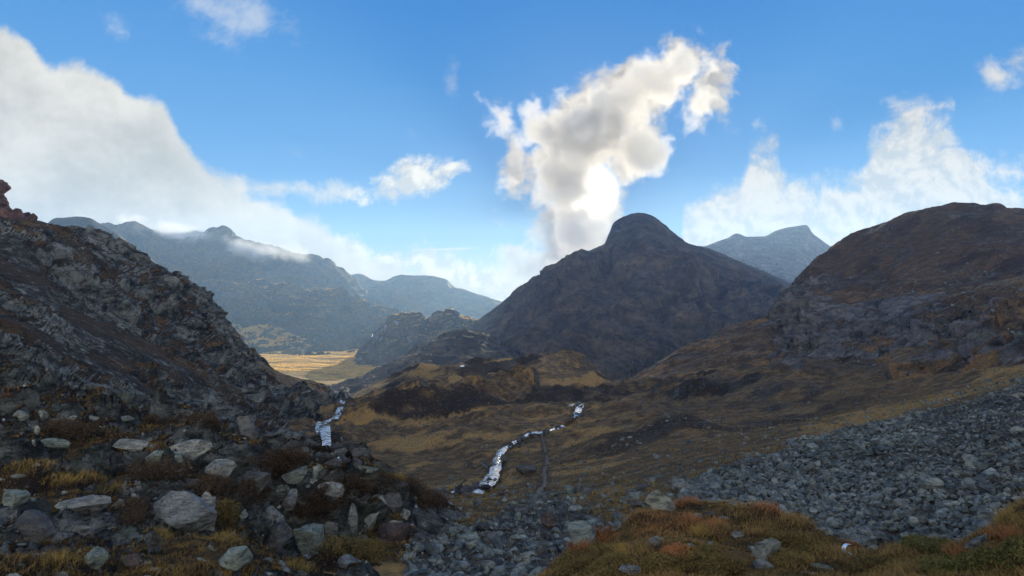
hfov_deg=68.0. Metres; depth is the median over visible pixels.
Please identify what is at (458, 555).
stone
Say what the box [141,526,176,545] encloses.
grass tuft
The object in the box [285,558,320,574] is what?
grass tuft
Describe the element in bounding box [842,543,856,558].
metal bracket
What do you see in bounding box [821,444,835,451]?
stone
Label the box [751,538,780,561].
boulder
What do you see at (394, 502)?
boulder
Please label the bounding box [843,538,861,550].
grass tuft
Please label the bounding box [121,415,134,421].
boulder
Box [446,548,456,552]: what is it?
stone
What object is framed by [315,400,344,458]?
stream
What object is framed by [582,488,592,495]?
boulder
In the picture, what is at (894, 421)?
stone
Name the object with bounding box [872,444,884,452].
stone
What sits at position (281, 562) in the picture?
outcrop stones
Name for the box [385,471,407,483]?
grass tuft
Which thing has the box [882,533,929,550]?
heath shrub
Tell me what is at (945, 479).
stone
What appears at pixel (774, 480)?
stone
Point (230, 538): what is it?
grass tuft
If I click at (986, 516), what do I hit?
stone
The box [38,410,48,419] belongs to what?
boulder
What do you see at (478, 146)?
sky
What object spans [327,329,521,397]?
peak foot
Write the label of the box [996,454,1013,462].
stone
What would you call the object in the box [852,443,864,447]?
stone
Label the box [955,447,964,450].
stone
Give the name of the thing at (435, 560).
rubble
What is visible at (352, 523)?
boulder
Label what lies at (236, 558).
boulder
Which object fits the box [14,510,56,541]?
boulder
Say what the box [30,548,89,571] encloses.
grass tuft
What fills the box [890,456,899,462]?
stone
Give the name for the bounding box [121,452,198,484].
heather shrub
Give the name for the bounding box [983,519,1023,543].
grass tuft
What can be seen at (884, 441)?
stone
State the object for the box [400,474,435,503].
heather shrub
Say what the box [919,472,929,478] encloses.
stone
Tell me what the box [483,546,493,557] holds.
stone
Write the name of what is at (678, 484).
boulder
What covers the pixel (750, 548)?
boulder
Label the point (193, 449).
boulder
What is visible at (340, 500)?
heather shrub
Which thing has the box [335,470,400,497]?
heather shrub
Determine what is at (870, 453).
stone
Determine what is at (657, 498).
boulder
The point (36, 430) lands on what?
boulder
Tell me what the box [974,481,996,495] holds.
stone
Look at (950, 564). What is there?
heath shrub
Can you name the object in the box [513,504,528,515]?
boulder
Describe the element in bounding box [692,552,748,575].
heath shrub
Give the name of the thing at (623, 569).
boulder
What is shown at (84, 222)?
peak
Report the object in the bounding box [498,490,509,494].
boulder
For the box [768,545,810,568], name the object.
heath shrub
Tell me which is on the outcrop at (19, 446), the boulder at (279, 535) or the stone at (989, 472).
the boulder at (279, 535)
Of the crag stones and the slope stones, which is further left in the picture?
the crag stones
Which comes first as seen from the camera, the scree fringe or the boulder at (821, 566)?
the boulder at (821, 566)
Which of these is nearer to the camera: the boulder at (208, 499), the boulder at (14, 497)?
the boulder at (14, 497)
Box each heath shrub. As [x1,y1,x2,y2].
[545,550,598,575]
[581,539,621,560]
[589,548,641,575]
[638,551,686,575]
[657,542,693,558]
[671,543,727,571]
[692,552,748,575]
[767,528,822,551]
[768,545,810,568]
[796,536,836,557]
[843,554,904,575]
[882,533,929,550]
[905,550,966,575]
[914,535,959,554]
[953,543,1017,575]
[997,534,1023,568]
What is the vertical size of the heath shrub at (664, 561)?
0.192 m
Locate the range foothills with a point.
(340, 302)
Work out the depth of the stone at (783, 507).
20.14 m
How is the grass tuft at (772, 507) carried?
on the heath hummock
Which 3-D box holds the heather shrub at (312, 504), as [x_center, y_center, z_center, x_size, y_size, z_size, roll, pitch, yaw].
[-5.344,5.866,20.495,1.435,0.990,0.787,0,0,-36]
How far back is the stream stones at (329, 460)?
23.54 m
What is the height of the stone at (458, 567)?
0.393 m
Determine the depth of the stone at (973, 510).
16.58 m
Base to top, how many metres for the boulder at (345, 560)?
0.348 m
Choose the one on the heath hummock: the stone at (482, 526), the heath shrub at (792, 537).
the heath shrub at (792, 537)
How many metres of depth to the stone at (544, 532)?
21.50 m
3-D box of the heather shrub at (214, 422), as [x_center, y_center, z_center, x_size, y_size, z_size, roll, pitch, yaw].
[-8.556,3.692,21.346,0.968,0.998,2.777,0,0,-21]
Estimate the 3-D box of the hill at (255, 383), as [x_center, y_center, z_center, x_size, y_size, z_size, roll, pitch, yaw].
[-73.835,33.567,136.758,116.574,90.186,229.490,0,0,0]
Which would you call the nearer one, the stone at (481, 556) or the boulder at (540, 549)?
the stone at (481, 556)
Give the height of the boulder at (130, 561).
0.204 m
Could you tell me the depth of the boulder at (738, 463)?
32.26 m
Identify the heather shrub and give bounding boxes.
[39,415,102,441]
[112,492,157,525]
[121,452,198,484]
[142,409,195,425]
[187,468,236,503]
[189,407,225,432]
[215,494,243,529]
[230,472,273,507]
[244,453,297,480]
[261,443,312,467]
[289,488,336,523]
[311,477,352,507]
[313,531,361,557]
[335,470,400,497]
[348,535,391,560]
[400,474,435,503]
[414,486,448,510]
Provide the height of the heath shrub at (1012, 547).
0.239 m
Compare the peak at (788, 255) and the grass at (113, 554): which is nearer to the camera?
the grass at (113, 554)
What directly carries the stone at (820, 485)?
on the scree
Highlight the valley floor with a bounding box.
[261,349,375,384]
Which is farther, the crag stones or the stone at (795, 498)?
the crag stones
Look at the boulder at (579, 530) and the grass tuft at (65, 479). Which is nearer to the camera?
the boulder at (579, 530)
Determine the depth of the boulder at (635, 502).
26.75 m
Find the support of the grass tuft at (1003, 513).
on the heath hummock
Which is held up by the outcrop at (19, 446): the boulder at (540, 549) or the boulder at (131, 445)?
the boulder at (131, 445)
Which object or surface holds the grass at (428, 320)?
on the dark knoll at (382, 352)
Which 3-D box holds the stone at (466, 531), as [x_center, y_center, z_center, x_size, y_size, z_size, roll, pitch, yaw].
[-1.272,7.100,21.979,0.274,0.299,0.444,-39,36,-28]
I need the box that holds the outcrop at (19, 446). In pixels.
[0,359,465,575]
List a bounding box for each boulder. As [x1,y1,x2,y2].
[2,489,30,507]
[11,474,26,478]
[12,410,29,420]
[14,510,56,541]
[34,426,39,434]
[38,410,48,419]
[40,438,70,448]
[54,495,111,510]
[71,526,92,531]
[84,415,98,420]
[84,546,108,569]
[112,438,148,451]
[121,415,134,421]
[122,553,140,568]
[146,450,183,463]
[154,491,216,531]
[169,439,212,460]
[201,491,215,531]
[205,459,236,476]
[218,546,252,570]
[236,415,256,440]
[239,509,248,521]
[242,471,271,495]
[263,520,292,550]
[264,505,277,521]
[274,511,284,522]
[281,466,306,483]
[282,489,297,510]
[292,523,323,555]
[297,570,306,575]
[312,464,322,478]
[317,481,344,501]
[323,521,337,537]
[338,554,362,567]
[347,503,357,531]
[357,466,377,472]
[364,494,385,530]
[378,523,409,543]
[381,492,402,513]
[388,520,402,522]
[400,508,410,519]
[466,539,480,549]
[483,532,494,546]
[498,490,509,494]
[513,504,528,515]
[516,465,537,473]
[534,545,546,554]
[540,511,553,528]
[563,485,573,494]
[567,520,596,546]
[574,483,582,493]
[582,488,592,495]
[618,565,640,575]
[629,499,641,506]
[635,484,651,490]
[645,490,674,511]
[648,536,660,548]
[671,476,689,493]
[705,511,714,515]
[731,531,743,538]
[735,459,748,469]
[746,546,753,551]
[751,458,763,465]
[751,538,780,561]
[753,559,773,569]
[811,563,831,569]
[858,528,873,535]
[965,533,988,550]
[1010,392,1023,397]
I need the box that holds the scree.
[685,385,1023,549]
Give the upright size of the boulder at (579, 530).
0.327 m
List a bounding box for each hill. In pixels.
[0,217,353,439]
[232,323,314,349]
[633,202,1023,380]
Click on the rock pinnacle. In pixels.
(6, 210)
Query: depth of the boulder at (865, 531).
16.51 m
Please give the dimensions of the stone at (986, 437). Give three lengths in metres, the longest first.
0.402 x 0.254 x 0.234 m
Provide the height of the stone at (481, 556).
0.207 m
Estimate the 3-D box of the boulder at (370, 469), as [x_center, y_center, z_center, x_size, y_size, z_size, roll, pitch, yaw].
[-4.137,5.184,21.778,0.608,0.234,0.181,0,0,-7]
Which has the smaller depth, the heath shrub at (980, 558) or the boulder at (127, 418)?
the heath shrub at (980, 558)
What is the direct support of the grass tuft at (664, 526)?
on the heath hummock
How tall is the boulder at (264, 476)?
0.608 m
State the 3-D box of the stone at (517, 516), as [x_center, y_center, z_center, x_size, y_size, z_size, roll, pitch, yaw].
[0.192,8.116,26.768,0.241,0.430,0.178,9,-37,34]
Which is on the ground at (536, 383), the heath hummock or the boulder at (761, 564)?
the heath hummock
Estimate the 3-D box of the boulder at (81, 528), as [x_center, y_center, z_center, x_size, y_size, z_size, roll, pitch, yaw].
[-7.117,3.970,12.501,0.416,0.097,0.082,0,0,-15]
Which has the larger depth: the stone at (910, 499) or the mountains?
the mountains
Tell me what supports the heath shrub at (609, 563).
on the heath hummock
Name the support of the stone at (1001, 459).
on the scree
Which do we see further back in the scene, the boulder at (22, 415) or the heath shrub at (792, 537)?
the boulder at (22, 415)
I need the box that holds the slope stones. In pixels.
[636,231,1023,380]
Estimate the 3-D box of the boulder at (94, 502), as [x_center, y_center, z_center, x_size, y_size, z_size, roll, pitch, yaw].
[-7.516,3.815,13.308,0.934,0.325,0.323,0,0,-16]
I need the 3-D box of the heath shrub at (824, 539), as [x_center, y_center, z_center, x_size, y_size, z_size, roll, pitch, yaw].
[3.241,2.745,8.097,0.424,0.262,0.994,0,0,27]
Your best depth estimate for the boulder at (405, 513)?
22.12 m
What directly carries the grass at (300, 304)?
on the range foothills
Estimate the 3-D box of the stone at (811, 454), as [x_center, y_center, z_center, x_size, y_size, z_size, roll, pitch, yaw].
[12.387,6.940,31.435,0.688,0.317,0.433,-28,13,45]
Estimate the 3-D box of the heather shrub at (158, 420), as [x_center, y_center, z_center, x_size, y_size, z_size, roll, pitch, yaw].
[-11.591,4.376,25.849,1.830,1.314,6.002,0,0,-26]
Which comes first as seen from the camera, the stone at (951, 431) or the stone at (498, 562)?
the stone at (498, 562)
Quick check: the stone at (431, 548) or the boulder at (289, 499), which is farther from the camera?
the boulder at (289, 499)
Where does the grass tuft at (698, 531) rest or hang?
on the heath hummock
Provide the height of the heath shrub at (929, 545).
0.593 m
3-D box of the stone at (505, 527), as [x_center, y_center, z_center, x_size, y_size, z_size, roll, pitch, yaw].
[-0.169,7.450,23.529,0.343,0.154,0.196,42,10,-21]
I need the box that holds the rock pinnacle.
[0,179,37,219]
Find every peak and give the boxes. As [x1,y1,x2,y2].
[48,216,157,263]
[461,213,788,380]
[703,225,830,285]
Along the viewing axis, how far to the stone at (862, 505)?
19.74 m
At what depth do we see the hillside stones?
46.88 m
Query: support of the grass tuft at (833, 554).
on the heath hummock
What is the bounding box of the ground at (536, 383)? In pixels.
[286,322,1023,575]
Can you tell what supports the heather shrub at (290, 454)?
on the outcrop at (19, 446)
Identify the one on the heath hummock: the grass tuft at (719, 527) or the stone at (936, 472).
the grass tuft at (719, 527)
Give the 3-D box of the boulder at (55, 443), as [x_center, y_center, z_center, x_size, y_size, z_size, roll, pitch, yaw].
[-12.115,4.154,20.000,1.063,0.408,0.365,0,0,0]
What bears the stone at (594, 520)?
on the rubble
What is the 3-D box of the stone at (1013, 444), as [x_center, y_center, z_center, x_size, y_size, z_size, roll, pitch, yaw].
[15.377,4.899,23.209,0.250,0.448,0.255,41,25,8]
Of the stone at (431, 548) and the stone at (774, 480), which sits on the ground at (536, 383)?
the stone at (431, 548)
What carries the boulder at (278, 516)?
on the outcrop at (19, 446)
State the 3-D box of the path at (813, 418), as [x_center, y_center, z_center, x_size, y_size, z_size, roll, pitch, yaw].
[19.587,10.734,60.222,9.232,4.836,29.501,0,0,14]
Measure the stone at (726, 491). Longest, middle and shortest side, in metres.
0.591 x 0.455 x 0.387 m
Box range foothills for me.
[181,271,399,341]
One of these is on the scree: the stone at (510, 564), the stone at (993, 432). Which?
the stone at (993, 432)
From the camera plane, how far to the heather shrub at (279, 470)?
20.47 m
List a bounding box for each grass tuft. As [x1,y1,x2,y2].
[0,387,24,399]
[3,456,65,475]
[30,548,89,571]
[41,471,80,487]
[70,468,108,485]
[93,477,127,496]
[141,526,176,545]
[208,529,245,548]
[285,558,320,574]
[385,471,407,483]
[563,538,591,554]
[591,523,616,543]
[610,540,631,556]
[621,506,678,537]
[669,511,706,531]
[673,496,703,509]
[685,521,711,538]
[705,520,737,538]
[706,515,728,529]
[736,516,778,538]
[746,499,786,517]
[772,511,815,529]
[786,549,814,569]
[812,543,856,564]
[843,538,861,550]
[874,543,923,563]
[939,541,969,556]
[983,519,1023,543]
[991,503,1023,529]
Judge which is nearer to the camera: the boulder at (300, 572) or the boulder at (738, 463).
the boulder at (300, 572)
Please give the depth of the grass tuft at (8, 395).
22.13 m
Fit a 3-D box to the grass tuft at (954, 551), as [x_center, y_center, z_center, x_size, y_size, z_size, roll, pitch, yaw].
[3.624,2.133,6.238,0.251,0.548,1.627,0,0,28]
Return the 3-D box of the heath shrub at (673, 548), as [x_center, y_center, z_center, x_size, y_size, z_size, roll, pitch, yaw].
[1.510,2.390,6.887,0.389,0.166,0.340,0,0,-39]
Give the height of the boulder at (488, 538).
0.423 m
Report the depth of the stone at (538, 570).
16.44 m
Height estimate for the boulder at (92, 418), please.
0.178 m
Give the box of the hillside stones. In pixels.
[299,340,1023,523]
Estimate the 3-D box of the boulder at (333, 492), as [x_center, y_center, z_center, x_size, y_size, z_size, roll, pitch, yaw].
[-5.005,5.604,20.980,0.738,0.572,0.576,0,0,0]
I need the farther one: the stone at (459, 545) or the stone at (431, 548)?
the stone at (459, 545)
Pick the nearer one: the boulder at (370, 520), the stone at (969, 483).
the stone at (969, 483)
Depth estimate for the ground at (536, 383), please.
81.86 m
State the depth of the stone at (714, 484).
28.01 m
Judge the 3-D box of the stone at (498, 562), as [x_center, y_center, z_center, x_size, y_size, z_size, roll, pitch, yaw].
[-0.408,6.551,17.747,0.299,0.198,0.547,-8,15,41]
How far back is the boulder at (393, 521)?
21.41 m
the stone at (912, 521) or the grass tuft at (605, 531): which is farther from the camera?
the stone at (912, 521)
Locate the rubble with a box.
[397,486,705,575]
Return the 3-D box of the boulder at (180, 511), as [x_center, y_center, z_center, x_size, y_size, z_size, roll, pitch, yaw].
[-6.591,4.560,15.312,1.196,1.017,0.901,0,0,-27]
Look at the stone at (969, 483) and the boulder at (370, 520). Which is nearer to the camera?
the stone at (969, 483)
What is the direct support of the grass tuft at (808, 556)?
on the heath hummock
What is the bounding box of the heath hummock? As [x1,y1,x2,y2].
[539,502,1023,575]
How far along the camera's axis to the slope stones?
190.40 m
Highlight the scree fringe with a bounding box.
[611,376,1023,530]
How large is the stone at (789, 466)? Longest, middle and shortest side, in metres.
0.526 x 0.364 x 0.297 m
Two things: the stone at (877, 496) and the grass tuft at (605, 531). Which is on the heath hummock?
the grass tuft at (605, 531)
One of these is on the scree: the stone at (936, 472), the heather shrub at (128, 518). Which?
the stone at (936, 472)
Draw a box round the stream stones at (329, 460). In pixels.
[292,400,587,494]
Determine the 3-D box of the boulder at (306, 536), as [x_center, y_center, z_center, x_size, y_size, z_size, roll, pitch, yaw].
[-5.115,6.442,19.077,0.732,0.942,0.659,0,0,0]
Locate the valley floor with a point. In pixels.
(327, 378)
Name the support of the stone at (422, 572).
on the rubble
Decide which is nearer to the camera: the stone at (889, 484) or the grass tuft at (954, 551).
the grass tuft at (954, 551)
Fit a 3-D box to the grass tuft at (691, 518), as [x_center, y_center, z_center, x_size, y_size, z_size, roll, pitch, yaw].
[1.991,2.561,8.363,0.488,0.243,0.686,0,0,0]
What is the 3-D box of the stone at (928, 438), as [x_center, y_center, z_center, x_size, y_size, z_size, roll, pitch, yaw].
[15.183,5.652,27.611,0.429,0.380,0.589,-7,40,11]
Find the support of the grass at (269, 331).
on the hill at (270, 337)
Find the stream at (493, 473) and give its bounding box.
[451,403,583,492]
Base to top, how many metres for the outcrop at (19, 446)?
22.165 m
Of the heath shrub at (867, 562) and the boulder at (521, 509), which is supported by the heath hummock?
the heath shrub at (867, 562)
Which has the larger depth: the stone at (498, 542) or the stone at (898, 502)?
the stone at (498, 542)
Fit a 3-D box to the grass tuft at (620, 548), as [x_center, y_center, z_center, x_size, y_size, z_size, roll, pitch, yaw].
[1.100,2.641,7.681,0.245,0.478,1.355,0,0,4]
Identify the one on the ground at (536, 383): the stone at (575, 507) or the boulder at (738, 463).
the stone at (575, 507)
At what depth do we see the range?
1528.46 m
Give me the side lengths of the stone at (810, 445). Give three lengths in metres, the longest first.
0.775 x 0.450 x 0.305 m
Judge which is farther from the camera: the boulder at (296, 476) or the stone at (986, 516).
the boulder at (296, 476)
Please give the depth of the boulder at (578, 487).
37.17 m
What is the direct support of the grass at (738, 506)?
on the heath hummock
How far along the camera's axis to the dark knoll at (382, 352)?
816.35 m
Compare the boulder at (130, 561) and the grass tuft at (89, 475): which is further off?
the grass tuft at (89, 475)
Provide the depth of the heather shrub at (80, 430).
20.43 m
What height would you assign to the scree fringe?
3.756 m
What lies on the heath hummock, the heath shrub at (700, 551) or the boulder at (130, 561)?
the heath shrub at (700, 551)
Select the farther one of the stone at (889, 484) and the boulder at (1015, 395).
the boulder at (1015, 395)
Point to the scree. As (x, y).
(901, 472)
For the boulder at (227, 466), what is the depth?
17.46 m
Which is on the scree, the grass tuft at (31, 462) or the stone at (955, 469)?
the stone at (955, 469)
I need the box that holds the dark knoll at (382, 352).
[353,309,477,366]
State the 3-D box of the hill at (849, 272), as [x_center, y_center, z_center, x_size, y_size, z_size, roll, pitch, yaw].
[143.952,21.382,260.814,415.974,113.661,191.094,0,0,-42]
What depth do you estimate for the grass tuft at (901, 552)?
7.02 m
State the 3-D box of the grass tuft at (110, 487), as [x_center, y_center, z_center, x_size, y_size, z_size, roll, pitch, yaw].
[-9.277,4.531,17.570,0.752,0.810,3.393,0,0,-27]
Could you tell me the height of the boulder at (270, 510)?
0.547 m
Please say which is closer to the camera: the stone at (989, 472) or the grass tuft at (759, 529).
the grass tuft at (759, 529)
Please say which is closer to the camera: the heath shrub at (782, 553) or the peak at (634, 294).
the heath shrub at (782, 553)
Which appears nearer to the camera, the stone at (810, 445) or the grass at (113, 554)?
the grass at (113, 554)
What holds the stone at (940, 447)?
on the scree
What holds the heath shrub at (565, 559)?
on the heath hummock
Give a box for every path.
[533,427,548,501]
[700,414,851,430]
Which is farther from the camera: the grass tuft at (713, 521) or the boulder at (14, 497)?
the boulder at (14, 497)
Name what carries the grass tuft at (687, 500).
on the heath hummock
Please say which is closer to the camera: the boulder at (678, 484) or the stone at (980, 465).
the stone at (980, 465)
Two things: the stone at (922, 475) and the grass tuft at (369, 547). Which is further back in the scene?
the stone at (922, 475)
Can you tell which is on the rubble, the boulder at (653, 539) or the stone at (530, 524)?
the stone at (530, 524)
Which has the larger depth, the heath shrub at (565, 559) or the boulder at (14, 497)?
the boulder at (14, 497)
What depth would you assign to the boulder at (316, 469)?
20.94 m
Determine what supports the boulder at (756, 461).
on the ground at (536, 383)
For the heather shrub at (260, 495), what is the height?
1.316 m
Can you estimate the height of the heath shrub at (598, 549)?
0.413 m
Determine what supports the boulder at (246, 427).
on the outcrop at (19, 446)
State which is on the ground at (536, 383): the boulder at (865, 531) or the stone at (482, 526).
the stone at (482, 526)
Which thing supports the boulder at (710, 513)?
on the heath hummock
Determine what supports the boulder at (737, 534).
on the heath hummock
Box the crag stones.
[0,217,320,428]
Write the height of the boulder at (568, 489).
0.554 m
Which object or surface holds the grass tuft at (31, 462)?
on the outcrop at (19, 446)
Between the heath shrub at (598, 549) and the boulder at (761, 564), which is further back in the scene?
the heath shrub at (598, 549)
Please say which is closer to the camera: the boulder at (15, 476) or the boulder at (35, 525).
the boulder at (35, 525)
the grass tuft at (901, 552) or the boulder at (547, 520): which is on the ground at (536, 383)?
the boulder at (547, 520)
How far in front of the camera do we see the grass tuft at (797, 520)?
8.75 m
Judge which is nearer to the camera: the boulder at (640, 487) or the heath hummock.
the heath hummock
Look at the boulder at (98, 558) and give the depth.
9.61 m
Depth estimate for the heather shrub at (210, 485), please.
16.78 m
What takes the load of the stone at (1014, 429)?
on the scree
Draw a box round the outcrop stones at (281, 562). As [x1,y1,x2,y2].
[0,374,462,575]
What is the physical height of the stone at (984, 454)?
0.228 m
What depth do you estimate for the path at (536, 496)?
50.71 m
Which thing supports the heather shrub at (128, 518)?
on the outcrop at (19, 446)
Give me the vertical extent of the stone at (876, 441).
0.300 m
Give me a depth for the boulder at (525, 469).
54.61 m
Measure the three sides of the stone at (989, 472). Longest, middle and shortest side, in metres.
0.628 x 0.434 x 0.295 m
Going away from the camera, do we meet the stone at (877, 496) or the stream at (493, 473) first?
the stone at (877, 496)
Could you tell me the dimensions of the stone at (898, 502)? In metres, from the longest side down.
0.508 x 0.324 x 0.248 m
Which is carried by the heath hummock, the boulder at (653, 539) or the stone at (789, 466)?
the boulder at (653, 539)
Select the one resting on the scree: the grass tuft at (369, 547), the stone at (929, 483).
the stone at (929, 483)
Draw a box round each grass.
[0,359,462,575]
[185,273,394,338]
[235,324,313,347]
[354,308,474,361]
[516,490,1023,575]
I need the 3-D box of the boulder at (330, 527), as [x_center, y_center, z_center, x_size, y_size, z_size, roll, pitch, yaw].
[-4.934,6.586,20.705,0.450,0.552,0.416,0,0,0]
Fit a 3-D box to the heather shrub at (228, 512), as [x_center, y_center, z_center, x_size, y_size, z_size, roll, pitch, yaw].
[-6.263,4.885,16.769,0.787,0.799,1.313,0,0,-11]
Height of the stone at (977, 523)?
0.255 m
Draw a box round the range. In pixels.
[101,221,400,355]
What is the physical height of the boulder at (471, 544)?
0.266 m
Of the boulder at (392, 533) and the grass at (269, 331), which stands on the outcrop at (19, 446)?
the boulder at (392, 533)
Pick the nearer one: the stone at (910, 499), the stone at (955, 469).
the stone at (910, 499)
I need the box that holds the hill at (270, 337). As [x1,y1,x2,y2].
[232,323,314,349]
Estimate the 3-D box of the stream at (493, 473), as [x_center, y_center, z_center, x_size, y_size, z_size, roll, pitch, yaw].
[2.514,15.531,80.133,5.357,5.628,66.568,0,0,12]
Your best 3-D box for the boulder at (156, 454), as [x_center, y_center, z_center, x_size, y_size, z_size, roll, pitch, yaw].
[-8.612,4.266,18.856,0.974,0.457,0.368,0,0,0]
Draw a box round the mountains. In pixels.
[352,274,501,319]
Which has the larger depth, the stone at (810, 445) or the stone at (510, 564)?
the stone at (810, 445)
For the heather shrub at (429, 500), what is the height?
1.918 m
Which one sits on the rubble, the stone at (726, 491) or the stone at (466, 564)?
the stone at (466, 564)
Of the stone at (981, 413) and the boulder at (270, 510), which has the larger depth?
the stone at (981, 413)
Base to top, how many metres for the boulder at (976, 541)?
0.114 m
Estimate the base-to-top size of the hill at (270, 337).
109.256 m
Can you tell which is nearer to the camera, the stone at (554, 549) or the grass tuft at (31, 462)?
the grass tuft at (31, 462)
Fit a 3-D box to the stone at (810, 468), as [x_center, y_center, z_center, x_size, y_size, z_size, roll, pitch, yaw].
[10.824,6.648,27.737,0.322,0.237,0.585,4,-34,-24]
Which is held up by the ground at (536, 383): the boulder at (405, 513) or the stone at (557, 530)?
the stone at (557, 530)
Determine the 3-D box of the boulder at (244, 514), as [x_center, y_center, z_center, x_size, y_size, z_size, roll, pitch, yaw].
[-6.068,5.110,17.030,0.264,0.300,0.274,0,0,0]
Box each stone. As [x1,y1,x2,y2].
[411,569,428,575]
[425,543,440,554]
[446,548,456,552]
[449,560,470,569]
[451,562,464,574]
[454,540,463,550]
[455,550,461,558]
[459,534,478,540]
[462,528,473,533]
[473,553,483,559]
[475,523,490,530]
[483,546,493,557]
[492,535,504,548]
[493,559,502,565]
[503,524,510,531]
[506,562,516,565]
[514,512,520,520]
[525,522,536,527]
[527,566,541,575]
[539,527,551,540]
[547,545,557,551]
[552,527,561,533]
[558,541,569,546]
[568,505,581,511]
[588,518,597,524]
[709,479,719,490]
[719,490,731,495]
[771,476,777,484]
[778,506,788,513]
[782,464,794,469]
[790,495,798,500]
[802,465,814,472]
[804,451,818,457]
[805,443,818,448]
[815,482,825,489]
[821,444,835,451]
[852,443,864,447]
[859,503,867,508]
[865,451,874,455]
[869,493,883,499]
[870,439,880,445]
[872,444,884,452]
[879,438,895,445]
[883,480,894,491]
[890,418,898,424]
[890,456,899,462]
[895,499,909,505]
[907,516,921,527]
[908,496,915,502]
[918,477,943,490]
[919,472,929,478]
[921,436,935,444]
[928,469,940,475]
[937,443,946,451]
[943,476,953,482]
[944,428,955,434]
[948,467,963,472]
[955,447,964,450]
[962,453,978,468]
[964,477,978,490]
[969,505,985,515]
[971,519,990,531]
[973,461,989,469]
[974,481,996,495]
[976,512,996,521]
[978,412,989,415]
[979,452,996,456]
[979,467,995,476]
[982,435,995,440]
[988,430,1001,434]
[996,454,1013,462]
[996,457,1008,462]
[1010,426,1023,433]
[1011,443,1020,450]
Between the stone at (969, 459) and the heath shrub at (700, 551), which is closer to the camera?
the heath shrub at (700, 551)
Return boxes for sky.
[0,0,1023,300]
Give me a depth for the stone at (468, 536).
21.23 m

